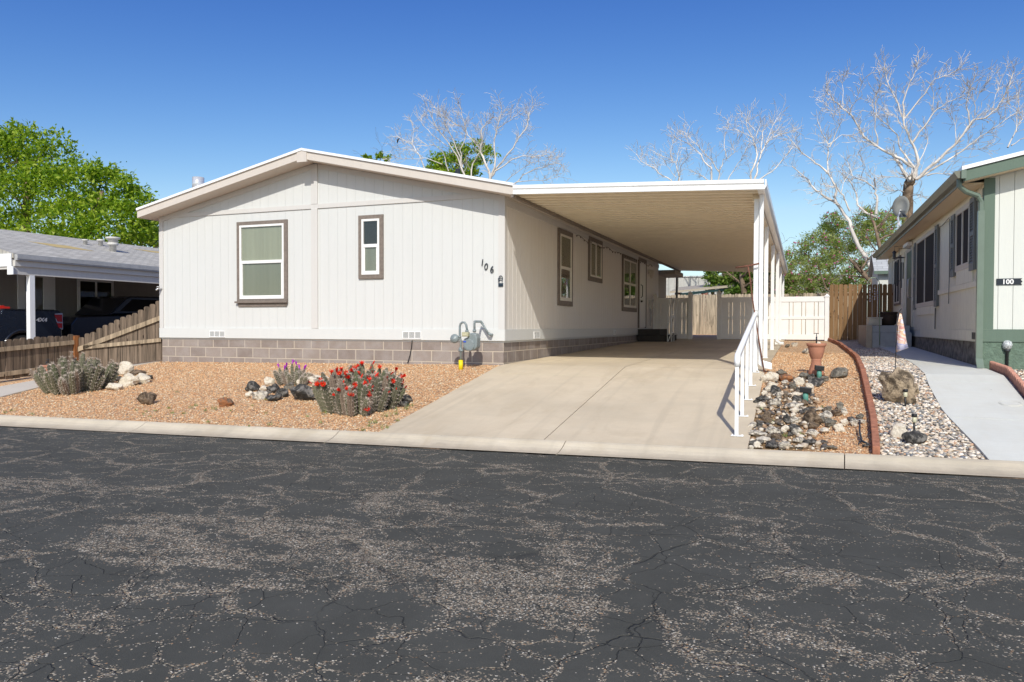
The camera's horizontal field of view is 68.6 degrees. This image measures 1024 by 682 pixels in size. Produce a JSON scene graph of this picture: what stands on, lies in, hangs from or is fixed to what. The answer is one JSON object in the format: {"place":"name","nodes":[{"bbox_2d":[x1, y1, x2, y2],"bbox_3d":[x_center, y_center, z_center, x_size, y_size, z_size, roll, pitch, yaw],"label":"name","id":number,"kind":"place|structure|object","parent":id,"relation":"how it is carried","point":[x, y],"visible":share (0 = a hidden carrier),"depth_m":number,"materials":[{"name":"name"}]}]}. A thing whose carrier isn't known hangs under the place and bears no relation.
{"place":"outdoors","nodes":[
{"label":"outdoors","id":0,"kind":"place"},
{"bbox_2d":[0,361,162,396],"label":"side path","id":1,"kind":"structure","parent":0,"point":[11,389],"depth_m":13.16,"materials":[{"name":"concrete"}]},
{"bbox_2d":[0,361,499,431],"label":"front yard gravel","id":2,"kind":"structure","parent":0,"point":[159,393],"depth_m":11.43,"materials":[{"name":"gravel"}]},
{"bbox_2d":[0,334,73,378],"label":"picket fence","id":3,"kind":"object","parent":2,"relation":"on","point":[24,356],"visible":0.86,"depth_m":15.03,"materials":[{"name":"brown wood"}]},
{"bbox_2d":[29,351,119,395],"bbox_3d":[-7.448,0.527,12.813,1.377,0.737,1.305,1,1,21],"label":"hedgehog cactus","id":4,"kind":"object","parent":2,"relation":"on","point":[72,375],"visible":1,"depth_m":12.53,"materials":[{"name":"plant"}]},
{"bbox_2d":[73,335,78,360],"bbox_3d":[-9.291,0.315,15.983,0.110,0.866,0.110,1,1,21],"label":"fence post","id":5,"kind":"object","parent":2,"relation":"on","point":[75,346],"visible":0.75,"depth_m":15.94,"materials":[{"name":"orange wood"}]},
{"bbox_2d":[105,383,123,389],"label":"rock","id":6,"kind":"object","parent":2,"relation":"on","point":[114,386],"visible":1,"depth_m":12.61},
{"bbox_2d":[78,301,161,366],"bbox_3d":[-8.323,-0.148,16.060,1.807,1.517,0.068,0,1,-6],"label":"picket fence","id":7,"kind":"object","parent":2,"relation":"on","point":[134,338],"visible":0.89,"depth_m":16.08,"materials":[{"name":"brown wood"}]},
{"bbox_2d":[117,361,133,374],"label":"rock","id":8,"kind":"object","parent":2,"relation":"on","point":[125,367],"visible":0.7,"depth_m":14.28,"materials":[{"name":"stone"}]},
{"bbox_2d":[117,373,139,386],"bbox_3d":[-6.660,0.681,13.021,0.401,0.269,0.230,-6,5,9],"label":"rock","id":9,"kind":"object","parent":2,"relation":"on","point":[127,379],"visible":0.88,"depth_m":12.96,"materials":[{"name":"stone"}]},
{"bbox_2d":[136,373,150,383],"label":"rock","id":10,"kind":"object","parent":2,"relation":"on","point":[144,378],"visible":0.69,"depth_m":13.18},
{"bbox_2d":[136,392,156,404],"bbox_3d":[-5.520,0.864,11.360,0.242,0.209,0.240,-2,6,4],"label":"rock","id":11,"kind":"object","parent":2,"relation":"on","point":[144,398],"visible":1,"depth_m":11.28,"materials":[{"name":"stone"}]},
{"bbox_2d":[217,397,233,406],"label":"rock","id":12,"kind":"object","parent":2,"relation":"on","point":[225,401],"visible":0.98,"depth_m":10.93,"materials":[{"name":"stone"}]},
{"bbox_2d":[245,381,259,391],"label":"rock","id":13,"kind":"object","parent":2,"relation":"on","point":[252,386],"visible":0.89,"depth_m":11.99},
{"bbox_2d":[251,390,268,399],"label":"rock","id":14,"kind":"object","parent":2,"relation":"on","point":[260,395],"visible":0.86,"depth_m":11.31,"materials":[{"name":"stone"}]},
{"bbox_2d":[264,376,274,385],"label":"rock","id":15,"kind":"object","parent":2,"relation":"on","point":[269,381],"visible":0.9,"depth_m":12.43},
{"bbox_2d":[266,383,279,393],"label":"rock","id":16,"kind":"object","parent":2,"relation":"on","point":[274,388],"visible":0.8,"depth_m":11.78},
{"bbox_2d":[266,394,281,400],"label":"rock","id":17,"kind":"object","parent":2,"relation":"on","point":[276,397],"visible":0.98,"depth_m":11.17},
{"bbox_2d":[275,388,288,397],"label":"rock","id":18,"kind":"object","parent":2,"relation":"on","point":[284,392],"visible":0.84,"depth_m":11.42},
{"bbox_2d":[272,359,315,385],"bbox_3d":[-3.569,0.530,12.458,0.730,0.457,0.512,1,1,21],"label":"purple flowering cactus","id":19,"kind":"object","parent":2,"relation":"on","point":[281,377],"visible":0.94,"depth_m":12.41,"materials":[{"name":"green plant"}]},
{"bbox_2d":[290,384,314,400],"bbox_3d":[-3.093,0.777,11.197,0.435,0.276,0.339,1,-5,16],"label":"rock","id":20,"kind":"object","parent":2,"relation":"on","point":[302,392],"visible":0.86,"depth_m":11.10,"materials":[{"name":"stone"}]},
{"bbox_2d":[309,360,406,416],"bbox_3d":[-2.162,0.639,10.461,1.426,0.756,1.171,1,1,21],"label":"red flowering cactus","id":21,"kind":"object","parent":2,"relation":"on","point":[352,390],"visible":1,"depth_m":10.17,"materials":[{"name":"green plant"}]},
{"bbox_2d":[3,390,822,436],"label":"weeds","id":22,"kind":"object","parent":2,"relation":"on","point":[784,435],"visible":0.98,"depth_m":9.99,"materials":[{"name":"plant"}]},
{"bbox_2d":[450,320,492,369],"bbox_3d":[-0.654,0.077,13.062,0.792,0.886,0.381,0,1,-18],"label":"gas meter","id":23,"kind":"object","parent":2,"relation":"on","point":[471,341],"visible":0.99,"depth_m":12.96,"materials":[{"name":"grey metal"}]},
{"bbox_2d":[353,132,391,161],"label":"leafy tree","id":24,"kind":"object","parent":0,"point":[379,155],"visible":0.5,"depth_m":52.89,"materials":[{"name":"green plant"}]},
{"bbox_2d":[425,137,500,176],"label":"leafy tree","id":25,"kind":"object","parent":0,"point":[451,158],"visible":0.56,"depth_m":50.32,"materials":[{"name":"green plant"}]},
{"bbox_2d":[0,426,1023,681],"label":"street","id":26,"kind":"structure","parent":0,"point":[150,558],"depth_m":4.40,"materials":[{"name":"asphalt"}]},
{"bbox_2d":[0,327,1023,478],"bbox_3d":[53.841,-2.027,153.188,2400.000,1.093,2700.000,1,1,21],"label":"ground","id":27,"kind":"structure","parent":0,"point":[564,455],"depth_m":8.48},
{"bbox_2d":[0,309,62,355],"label":"pickup truck","id":28,"kind":"object","parent":27,"relation":"on","point":[13,325],"visible":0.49,"depth_m":20.85,"materials":[{"name":"black paint"}]},
{"bbox_2d":[0,117,158,247],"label":"leafy tree","id":29,"kind":"object","parent":27,"relation":"on","point":[53,178],"visible":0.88,"depth_m":37.98,"materials":[{"name":"green plant"}]},
{"bbox_2d":[0,229,158,360],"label":"mobile home","id":30,"kind":"object","parent":27,"relation":"on","point":[67,276],"visible":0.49,"depth_m":23.02,"materials":[{"name":"grey"}]},
{"bbox_2d":[17,275,55,309],"bbox_3d":[-14.961,-1.013,23.649,0.040,2.200,1.232,1,1,21],"label":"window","id":31,"kind":"structure","parent":30,"relation":"in","point":[48,282],"depth_m":23.86,"materials":[{"name":"grey glass"}]},
{"bbox_2d":[77,279,113,310],"bbox_3d":[-14.192,-1.551,25.623,0.045,1.100,1.408,1,1,21],"label":"window","id":32,"kind":"structure","parent":30,"relation":"in","point":[87,289],"depth_m":25.46,"materials":[{"name":"glass"}]},
{"bbox_2d":[62,296,158,336],"bbox_3d":[-13.089,-0.544,25.652,1.934,1.950,5.879,1,1,21],"label":"pickup truck","id":33,"kind":"object","parent":27,"relation":"on","point":[94,313],"visible":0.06,"depth_m":24.37,"materials":[{"name":"black paint"}]},
{"bbox_2d":[118,220,158,247],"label":"leafy tree","id":34,"kind":"object","parent":27,"relation":"on","point":[155,241],"visible":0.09,"depth_m":47.34,"materials":[{"name":"green plant"}]},
{"bbox_2d":[136,148,659,364],"bbox_3d":[-1.031,-1.768,21.729,8.460,5.051,16.100,1,1,21],"label":"mobile home","id":35,"kind":"object","parent":27,"relation":"on","point":[301,255],"visible":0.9,"depth_m":14.64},
{"bbox_2d":[234,219,287,306],"bbox_3d":[-5.038,-1.554,15.070,1.280,1.714,0.075,1,1,21],"label":"window","id":36,"kind":"structure","parent":35,"relation":"in","point":[262,246],"depth_m":15.08,"materials":[{"name":"glass"}]},
{"bbox_2d":[358,214,383,278],"bbox_3d":[-2.664,-1.777,14.166,0.535,1.196,0.045,1,1,21],"label":"window","id":37,"kind":"structure","parent":35,"relation":"in","point":[370,227],"depth_m":14.17,"materials":[{"name":"white plastic"}]},
{"bbox_2d":[557,228,572,306],"bbox_3d":[1.183,-1.603,16.573,0.045,1.660,1.070,1,1,21],"label":"window","id":38,"kind":"structure","parent":35,"relation":"in","point":[564,238],"depth_m":16.54,"materials":[{"name":"beige plastic"}]},
{"bbox_2d":[588,236,602,282],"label":"window","id":39,"kind":"structure","parent":35,"relation":"in","point":[595,253],"depth_m":18.95,"materials":[{"name":"beige plastic"}]},
{"bbox_2d":[622,254,636,311],"bbox_3d":[3.578,-1.724,22.781,0.045,1.660,2.020,1,1,21],"label":"window","id":40,"kind":"structure","parent":35,"relation":"in","point":[629,265],"depth_m":22.73,"materials":[{"name":"beige plastic"}]},
{"bbox_2d":[638,257,646,327],"bbox_3d":[4.300,-1.558,24.575,0.104,2.260,1.280,1,1,21],"label":"door","id":41,"kind":"structure","parent":35,"relation":"in","point":[642,268],"depth_m":24.52,"materials":[{"name":"white plastic"}]},
{"bbox_2d":[380,88,575,183],"bbox_3d":[-2.039,-6.737,39.395,11.629,13.105,4.445,1,1,21],"label":"bare tree","id":42,"kind":"object","parent":27,"relation":"on","point":[494,170],"visible":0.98,"depth_m":38.97,"materials":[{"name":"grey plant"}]},
{"bbox_2d":[0,415,1023,477],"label":"kerb","id":43,"kind":"structure","parent":27,"relation":"on","point":[983,467],"depth_m":8.39,"materials":[{"name":"concrete"}]},
{"bbox_2d":[624,125,693,288],"bbox_3d":[7.966,-5.543,37.920,3.025,10.803,3.962,-1,2,-42],"label":"bare tree","id":44,"kind":"object","parent":27,"relation":"on","point":[671,159],"visible":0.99,"depth_m":37.94,"materials":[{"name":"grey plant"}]},
{"bbox_2d":[658,270,682,297],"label":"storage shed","id":45,"kind":"structure","parent":27,"relation":"on","point":[664,275],"depth_m":28.18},
{"bbox_2d":[670,284,734,333],"bbox_3d":[9.604,-1.636,37.332,2.923,2.803,3.600,1,1,21],"label":"patio shelter","id":46,"kind":"object","parent":27,"relation":"on","point":[696,288],"visible":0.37,"depth_m":36.00,"materials":[{"name":"paint"}]},
{"bbox_2d":[666,110,759,293],"bbox_3d":[10.190,-6.192,38.349,4.027,12.096,4.051,0,1,-6],"label":"bare tree","id":47,"kind":"object","parent":27,"relation":"on","point":[710,156],"visible":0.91,"depth_m":37.65,"materials":[{"name":"white plant"}]},
{"bbox_2d":[666,274,844,295],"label":"warehouse","id":48,"kind":"structure","parent":27,"relation":"on","point":[684,281],"depth_m":43.63,"materials":[{"name":"grey metal"}]},
{"bbox_2d":[717,93,804,283],"bbox_3d":[11.880,-5.948,36.061,4.301,11.712,2.130,0,1,6],"label":"bare tree","id":49,"kind":"object","parent":27,"relation":"on","point":[761,136],"visible":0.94,"depth_m":35.64,"materials":[{"name":"white plant"}]},
{"bbox_2d":[666,292,867,335],"bbox_3d":[11.678,-1.113,32.941,11.060,1.984,0.088,1,1,21],"label":"board fence","id":50,"kind":"object","parent":27,"relation":"on","point":[703,303],"visible":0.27,"depth_m":33.91,"materials":[{"name":"white wood"}]},
{"bbox_2d":[773,91,881,267],"bbox_3d":[13.711,-5.277,32.711,4.853,10.522,3.185,1,2,44],"label":"bare tree","id":51,"kind":"object","parent":27,"relation":"on","point":[853,234],"visible":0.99,"depth_m":32.37,"materials":[{"name":"white plant"}]},
{"bbox_2d":[774,194,919,300],"bbox_3d":[14.661,-3.868,32.644,7.931,5.042,5.120,0,1,-8],"label":"leafy green tree","id":52,"kind":"object","parent":27,"relation":"on","point":[806,281],"visible":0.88,"depth_m":33.09,"materials":[{"name":"green plant"}]},
{"bbox_2d":[829,284,893,339],"bbox_3d":[11.285,-0.937,24.173,1.962,1.820,0.088,1,1,20],"label":"board fence","id":53,"kind":"object","parent":27,"relation":"on","point":[849,294],"visible":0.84,"depth_m":24.23,"materials":[{"name":"brown wood"}]},
{"bbox_2d":[868,252,887,312],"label":"garden shed","id":54,"kind":"structure","parent":27,"relation":"on","point":[878,269],"depth_m":28.21,"materials":[{"name":"beige"}]},
{"bbox_2d":[858,325,911,347],"bbox_3d":[10.284,-0.118,20.805,1.070,0.640,2.800,1,1,21],"label":"porch","id":55,"kind":"object","parent":27,"relation":"on","point":[868,336],"visible":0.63,"depth_m":19.60,"materials":[{"name":"grey paint"}]},
{"bbox_2d":[867,317,882,324],"bbox_3d":[9.636,-0.525,19.948,0.350,0.204,0.390,1,1,21],"label":"storage box","id":56,"kind":"object","parent":55,"relation":"on","point":[873,320],"visible":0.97,"depth_m":19.78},
{"bbox_2d":[878,311,897,324],"bbox_3d":[10.030,-0.633,20.035,0.470,0.436,0.470,1,1,21],"label":"planter","id":57,"kind":"object","parent":55,"relation":"on","point":[890,318],"visible":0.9,"depth_m":19.85,"materials":[{"name":"black plastic"}]},
{"bbox_2d":[809,46,1023,222],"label":"bare tree","id":58,"kind":"object","parent":27,"relation":"on","point":[909,183],"visible":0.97,"depth_m":34.42,"materials":[{"name":"white plant"}]},
{"bbox_2d":[872,151,1023,369],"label":"mobile home","id":59,"kind":"object","parent":27,"relation":"on","point":[959,295],"visible":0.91,"depth_m":12.78,"materials":[{"name":"beige"}]},
{"bbox_2d":[894,255,900,305],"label":"window","id":60,"kind":"structure","parent":59,"relation":"in","point":[897,289],"depth_m":22.43,"materials":[{"name":"glass"}]},
{"bbox_2d":[892,196,908,228],"bbox_3d":[10.238,-3.292,19.641,0.261,1.027,0.597,0,1,-6],"label":"satellite dish","id":61,"kind":"object","parent":59,"relation":"on","point":[900,206],"visible":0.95,"depth_m":19.71,"materials":[{"name":"metal"}]},
{"bbox_2d":[893,248,910,287],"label":"wind chimes","id":62,"kind":"object","parent":59,"relation":"hanging from","point":[901,275],"visible":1,"depth_m":19.97,"materials":[{"name":"metal"}]},
{"bbox_2d":[905,245,913,326],"bbox_3d":[10.648,-1.445,20.210,0.106,2.120,1.240,1,1,21],"label":"door","id":63,"kind":"structure","parent":59,"relation":"in","point":[909,252],"depth_m":20.08,"materials":[{"name":"grey"}]},
{"bbox_2d":[915,227,934,307],"bbox_3d":[9.659,-1.649,17.553,0.045,1.690,2.900,1,1,21],"label":"window","id":64,"kind":"structure","parent":59,"relation":"in","point":[924,296],"depth_m":17.51,"materials":[{"name":"glass"}]},
{"bbox_2d":[955,201,969,271],"bbox_3d":[8.080,-1.845,13.453,0.045,1.140,1.320,1,1,21],"label":"window","id":65,"kind":"structure","parent":59,"relation":"in","point":[962,214],"depth_m":13.43,"materials":[{"name":"glass"}]},
{"bbox_2d":[0,0,1023,324],"label":"sky","id":66,"kind":"structure","parent":0,"point":[177,91],"materials":[{"name":"blue"}]},
{"bbox_2d":[380,335,785,448],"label":"driveway","id":67,"kind":"structure","parent":0,"point":[679,392],"depth_m":10.36,"materials":[{"name":"concrete"}]},
{"bbox_2d":[511,179,787,370],"bbox_3d":[5.249,-1.234,20.608,4.215,3.033,18.820,1,1,21],"label":"carport","id":68,"kind":"object","parent":67,"relation":"on","point":[715,225],"visible":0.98,"depth_m":14.59,"materials":[{"name":"beige metal"}]},
{"bbox_2d":[638,329,676,341],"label":"entry steps","id":69,"kind":"structure","parent":67,"relation":"on","point":[652,335],"depth_m":23.79,"materials":[{"name":"black"}]},
{"bbox_2d":[653,291,692,338],"bbox_3d":[5.593,-0.888,26.137,1.365,1.677,0.160,1,1,21],"label":"vinyl fence","id":70,"kind":"object","parent":67,"relation":"on","point":[683,320],"visible":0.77,"depth_m":26.06,"materials":[{"name":"plastic"}]},
{"bbox_2d":[667,298,678,341],"bbox_3d":[5.214,-0.677,24.223,0.155,1.396,1.665,1,1,21],"label":"step handrail","id":71,"kind":"object","parent":67,"relation":"on","point":[673,317],"visible":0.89,"depth_m":23.88,"materials":[{"name":"white metal"}]},
{"bbox_2d":[731,310,759,436],"bbox_3d":[3.147,0.289,10.013,0.135,1.490,3.515,1,1,21],"label":"driveway handrail","id":72,"kind":"object","parent":67,"relation":"on","point":[750,362],"visible":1,"depth_m":9.52,"materials":[{"name":"white metal"}]},
{"bbox_2d":[717,290,829,340],"bbox_3d":[8.634,-0.867,24.964,3.545,1.697,0.160,1,1,21],"label":"vinyl fence","id":73,"kind":"object","parent":67,"relation":"on","point":[791,325],"visible":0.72,"depth_m":24.77,"materials":[{"name":"plastic"}]},
{"bbox_2d":[692,334,844,456],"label":"back yard dirt","id":74,"kind":"structure","parent":0,"point":[785,340],"depth_m":25.62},
{"bbox_2d":[700,233,798,305],"bbox_3d":[11.230,-3.101,35.403,4.823,4.084,4.730,1,1,21],"label":"shade tree","id":75,"kind":"object","parent":74,"relation":"on","point":[740,281],"visible":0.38,"depth_m":35.09,"materials":[{"name":"green plant"}]},
{"bbox_2d":[748,341,871,454],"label":"side bed gravel","id":76,"kind":"structure","parent":0,"point":[830,347],"depth_m":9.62,"materials":[{"name":"gravel"}]},
{"bbox_2d":[736,263,764,373],"bbox_3d":[3.678,-0.345,11.589,0.453,1.716,0.025,1,1,21],"label":"rusty bar","id":77,"kind":"object","parent":76,"relation":"on","point":[747,266],"visible":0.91,"depth_m":11.56,"materials":[{"name":"metal"}]},
{"bbox_2d":[749,430,766,435],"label":"rock","id":78,"kind":"object","parent":76,"relation":"on","point":[755,432],"visible":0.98,"depth_m":8.43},
{"bbox_2d":[760,372,778,382],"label":"rock","id":79,"kind":"object","parent":76,"relation":"on","point":[771,376],"visible":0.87,"depth_m":10.92,"materials":[{"name":"stone"}]},
{"bbox_2d":[766,426,780,433],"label":"rock","id":80,"kind":"object","parent":76,"relation":"on","point":[771,429],"visible":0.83,"depth_m":8.49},
{"bbox_2d":[770,385,781,393],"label":"rock","id":81,"kind":"object","parent":76,"relation":"on","point":[774,389],"visible":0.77,"depth_m":10.24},
{"bbox_2d":[778,441,792,447],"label":"rock","id":82,"kind":"object","parent":76,"relation":"on","point":[784,443],"visible":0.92,"depth_m":7.95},
{"bbox_2d":[779,374,793,381],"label":"rock","id":83,"kind":"object","parent":76,"relation":"on","point":[789,377],"visible":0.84,"depth_m":10.88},
{"bbox_2d":[749,376,831,450],"bbox_3d":[3.573,0.832,9.523,0.895,0.590,3.543,1,1,21],"label":"rubble","id":84,"kind":"object","parent":76,"relation":"on","point":[780,415],"visible":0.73,"depth_m":9.24,"materials":[{"name":"stone"}]},
{"bbox_2d":[785,402,803,408],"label":"rock","id":85,"kind":"object","parent":76,"relation":"on","point":[793,404],"visible":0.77,"depth_m":9.47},
{"bbox_2d":[793,377,804,384],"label":"rock","id":86,"kind":"object","parent":76,"relation":"on","point":[799,381],"visible":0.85,"depth_m":10.65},
{"bbox_2d":[799,386,811,400],"bbox_3d":[3.817,0.703,9.762,0.150,0.216,0.100,1,1,21],"label":"garden spotlight","id":87,"kind":"object","parent":76,"relation":"on","point":[805,391],"visible":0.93,"depth_m":9.73,"materials":[{"name":"black plastic"}]},
{"bbox_2d":[802,407,822,425],"bbox_3d":[3.535,0.906,8.831,0.218,0.258,0.212,-8,2,-15],"label":"rock","id":88,"kind":"object","parent":76,"relation":"on","point":[811,415],"visible":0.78,"depth_m":8.76,"materials":[{"name":"stone"}]},
{"bbox_2d":[806,333,826,374],"bbox_3d":[4.541,0.190,11.204,0.283,0.618,0.283,1,1,21],"label":"planter","id":89,"kind":"object","parent":76,"relation":"on","point":[816,350],"visible":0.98,"depth_m":11.13,"materials":[{"name":"ceramic"}]},
{"bbox_2d":[808,377,824,386],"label":"rock","id":90,"kind":"object","parent":76,"relation":"on","point":[816,382],"visible":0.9,"depth_m":10.57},
{"bbox_2d":[814,365,823,377],"bbox_3d":[4.495,0.462,10.986,0.130,0.216,0.100,0,1,15],"label":"garden spotlight","id":91,"kind":"object","parent":76,"relation":"on","point":[819,368],"visible":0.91,"depth_m":10.95,"materials":[{"name":"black plastic"}]},
{"bbox_2d":[819,410,832,417],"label":"rock","id":92,"kind":"object","parent":76,"relation":"on","point":[827,414],"visible":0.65,"depth_m":8.95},
{"bbox_2d":[824,418,836,427],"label":"rock","id":93,"kind":"object","parent":76,"relation":"on","point":[829,422],"visible":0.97,"depth_m":8.65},
{"bbox_2d":[830,367,847,377],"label":"rock","id":94,"kind":"object","parent":76,"relation":"on","point":[839,372],"visible":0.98,"depth_m":10.97,"materials":[{"name":"stone"}]},
{"bbox_2d":[834,423,844,431],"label":"rock","id":95,"kind":"object","parent":76,"relation":"on","point":[839,427],"visible":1,"depth_m":8.47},
{"bbox_2d":[858,420,870,444],"bbox_3d":[3.851,0.992,8.196,0.132,0.197,0.595,1,1,27],"label":"driftwood","id":96,"kind":"object","parent":76,"relation":"on","point":[861,439],"visible":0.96,"depth_m":8.15,"materials":[{"name":"wood"}]},
{"bbox_2d":[839,341,986,459],"bbox_3d":[7.495,0.598,15.746,1.226,0.851,17.871,1,1,21],"label":"river stone bed","id":97,"kind":"object","parent":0,"point":[852,344],"visible":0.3,"depth_m":8.85,"materials":[{"name":"gravel"}]},
{"bbox_2d":[862,378,870,395],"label":"edging block","id":98,"kind":"structure","parent":97,"relation":"on","point":[865,384],"depth_m":10.19,"materials":[{"name":"brick"}]},
{"bbox_2d":[865,389,873,404],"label":"edging block","id":99,"kind":"structure","parent":97,"relation":"on","point":[868,396],"depth_m":9.60,"materials":[{"name":"brick"}]},
{"bbox_2d":[867,401,875,421],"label":"edging block","id":100,"kind":"structure","parent":97,"relation":"on","point":[870,407],"depth_m":9.06,"materials":[{"name":"brick"}]},
{"bbox_2d":[870,414,877,431],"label":"edging block","id":101,"kind":"structure","parent":97,"relation":"on","point":[873,422],"depth_m":8.47,"materials":[{"name":"brick"}]},
{"bbox_2d":[871,429,879,454],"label":"edging block","id":102,"kind":"structure","parent":97,"relation":"on","point":[875,442],"depth_m":7.80,"materials":[{"name":"brick"}]},
{"bbox_2d":[889,423,907,438],"bbox_3d":[4.226,0.988,8.204,0.182,0.186,0.139,1,1,30],"label":"rock","id":103,"kind":"object","parent":97,"relation":"on","point":[898,429],"visible":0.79,"depth_m":8.16,"materials":[{"name":"stone"}]},
{"bbox_2d":[878,366,919,403],"bbox_3d":[4.907,0.579,9.539,0.513,0.516,0.385,8,10,4],"label":"boulder","id":104,"kind":"object","parent":97,"relation":"on","point":[896,382],"visible":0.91,"depth_m":9.44,"materials":[{"name":"stone"}]},
{"bbox_2d":[895,309,907,367],"bbox_3d":[5.607,0.019,10.817,0.164,0.978,0.116,-1,1,-29],"label":"garden flag","id":105,"kind":"object","parent":97,"relation":"on","point":[901,343],"visible":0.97,"depth_m":10.78,"materials":[{"name":"multicoloured fabric"}]},
{"bbox_2d":[901,430,927,444],"bbox_3d":[4.277,1.036,7.984,0.242,0.171,0.204,1,1,34],"label":"rock","id":106,"kind":"object","parent":97,"relation":"on","point":[913,437],"visible":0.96,"depth_m":7.92,"materials":[{"name":"stone"}]},
{"bbox_2d":[878,347,1023,460],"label":"footpath","id":107,"kind":"structure","parent":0,"point":[968,397],"depth_m":9.36,"materials":[{"name":"concrete"}]},
{"bbox_2d":[867,277,879,344],"bbox_3d":[9.429,-0.779,19.578,0.319,1.770,0.038,1,1,21],"label":"garden hook","id":108,"kind":"object","parent":107,"relation":"on","point":[879,303],"visible":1,"depth_m":19.53,"materials":[{"name":"metal"}]},
{"bbox_2d":[999,401,1021,405],"bbox_3d":[6.093,0.767,9.182,0.240,0.016,0.240,1,11,21],"label":"cleanout cover","id":109,"kind":"object","parent":107,"relation":"on","point":[1009,403],"visible":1,"depth_m":9.17,"materials":[{"name":"plastic"}]},
{"bbox_2d":[1006,370,1023,398],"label":"river stone strip","id":110,"kind":"object","parent":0,"point":[1011,383],"visible":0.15,"depth_m":9.97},
{"bbox_2d":[1002,340,1012,365],"bbox_3d":[7.823,0.234,11.864,0.144,0.495,0.142,1,1,21],"label":"globe light","id":111,"kind":"object","parent":110,"relation":"on","point":[1007,345],"visible":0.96,"depth_m":11.84,"materials":[{"name":"glass"}]},
{"bbox_2d":[1012,374,1020,387],"bbox_3d":[6.749,0.533,10.045,0.050,0.181,0.294,1,1,24],"label":"scalloped edging","id":112,"kind":"object","parent":110,"relation":"on","point":[1015,377],"visible":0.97,"depth_m":10.04,"materials":[{"name":"brick"}]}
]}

